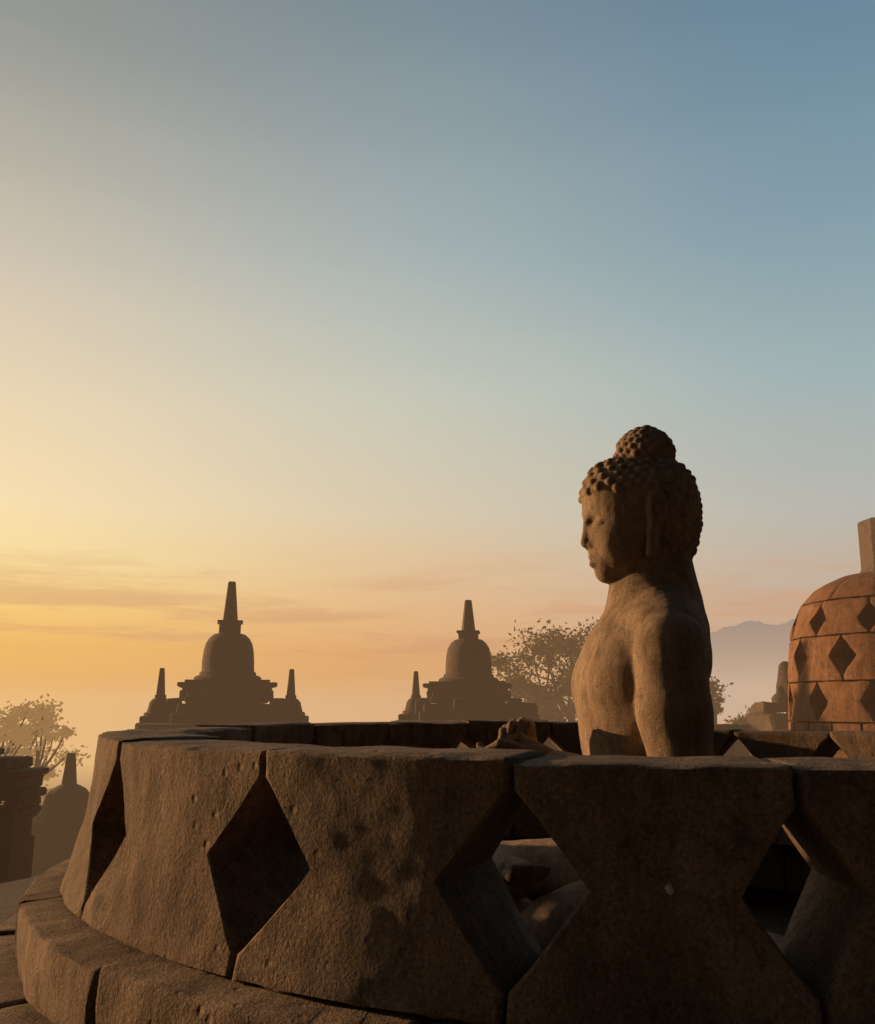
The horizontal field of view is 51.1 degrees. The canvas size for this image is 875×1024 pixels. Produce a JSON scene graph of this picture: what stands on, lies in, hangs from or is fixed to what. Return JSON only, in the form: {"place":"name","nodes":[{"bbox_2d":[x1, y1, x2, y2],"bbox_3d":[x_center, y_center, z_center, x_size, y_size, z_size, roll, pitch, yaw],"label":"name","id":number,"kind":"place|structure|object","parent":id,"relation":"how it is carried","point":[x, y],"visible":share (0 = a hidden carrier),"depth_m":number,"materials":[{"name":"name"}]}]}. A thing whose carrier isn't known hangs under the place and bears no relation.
{"place":"outdoors","nodes":[
{"label":"outdoors","id":0,"kind":"place"},
{"bbox_2d":[0,876,36,923],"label":"terrace floor","id":1,"kind":"structure","parent":0,"point":[12,893],"depth_m":7.37,"materials":[{"name":"stone"}]},
{"bbox_2d":[0,719,874,1023],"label":"broken bell stupa","id":2,"kind":"object","parent":1,"relation":"on","point":[296,873],"visible":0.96,"depth_m":1.29,"materials":[{"name":"stone"}]},
{"bbox_2d":[476,425,783,951],"bbox_3d":[0.446,0.532,2.622,1.438,1.643,1.444,0,-12,0],"label":"buddha statue","id":3,"kind":"object","parent":2,"relation":"on","point":[641,675],"visible":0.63,"depth_m":2.55,"materials":[{"name":"stone"}]},
{"bbox_2d":[735,661,790,755],"bbox_3d":[6.597,4.023,17.547,1.413,2.311,1.224,4,-12,-17],"label":"ruined pinnacle","id":4,"kind":"object","parent":1,"relation":"on","point":[772,715],"visible":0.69,"depth_m":17.47,"materials":[{"name":"stone"}]},
{"bbox_2d":[776,517,874,757],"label":"perforated stupa","id":5,"kind":"object","parent":1,"relation":"on","point":[831,669],"visible":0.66,"depth_m":13.96,"materials":[{"name":"stone"}]},
{"bbox_2d":[0,707,733,791],"bbox_3d":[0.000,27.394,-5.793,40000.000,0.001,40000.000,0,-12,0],"label":"ground","id":6,"kind":"structure","parent":0,"point":[90,724],"depth_m":1722.94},
{"bbox_2d":[0,694,90,805],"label":"broadleaf tree","id":7,"kind":"object","parent":6,"relation":"on","point":[15,732],"visible":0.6,"depth_m":29.15,"materials":[{"name":"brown plant"}]},
{"bbox_2d":[0,0,874,706],"label":"sky","id":8,"kind":"structure","parent":0,"point":[340,313],"materials":[{"name":"blue"}]},
{"bbox_2d":[490,617,732,721],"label":"broadleaf tree","id":9,"kind":"object","parent":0,"point":[543,699],"visible":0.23,"depth_m":43.08,"materials":[{"name":"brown plant"}]},
{"bbox_2d":[544,723,750,755],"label":"stone parapet","id":10,"kind":"structure","parent":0,"point":[548,742],"depth_m":24.41,"materials":[{"name":"stone"}]},
{"bbox_2d":[724,701,755,723],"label":"broadleaf tree","id":11,"kind":"object","parent":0,"point":[744,719],"visible":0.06,"depth_m":65.21,"materials":[{"name":"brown plant"}]},
{"bbox_2d":[710,619,794,718],"bbox_3d":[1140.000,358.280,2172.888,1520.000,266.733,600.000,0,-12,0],"label":"mountain","id":12,"kind":"structure","parent":0,"point":[749,657],"depth_m":1980.75,"materials":[{"name":"grey"}]},
{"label":"lower terrace floor","id":13,"kind":"structure","parent":0,"visible":0},
{"bbox_2d":[0,749,48,883],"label":"stone balustrade","id":14,"kind":"object","parent":13,"relation":"on","point":[23,791],"visible":0.06,"depth_m":16.92,"materials":[{"name":"stone"}]},
{"bbox_2d":[31,753,89,876],"bbox_3d":[-6.200,5.281,15.237,1.040,2.448,1.040,5,-13,-22],"label":"stupa","id":15,"kind":"object","parent":13,"relation":"on","point":[57,821],"visible":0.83,"depth_m":14.85,"materials":[{"name":"stone"}]},
{"bbox_2d":[135,581,309,728],"bbox_3d":[-4.520,4.402,19.511,3.640,5.860,3.640,3,-12,-13],"label":"balustrade stupa","id":16,"kind":"object","parent":13,"relation":"on","point":[226,685],"visible":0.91,"depth_m":19.01,"materials":[{"name":"stone"}]},
{"bbox_2d":[390,600,539,747],"bbox_3d":[0.740,4.894,21.452,3.640,5.660,3.640,-1,-12,5],"label":"balustrade stupa","id":17,"kind":"object","parent":13,"relation":"on","point":[468,686],"visible":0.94,"depth_m":21.07,"materials":[{"name":"stone"}]},
{"bbox_2d":[709,680,724,722],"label":"broadleaf tree","id":18,"kind":"object","parent":13,"relation":"on","point":[718,709],"visible":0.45,"depth_m":42.59,"materials":[{"name":"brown plant"}]}
]}

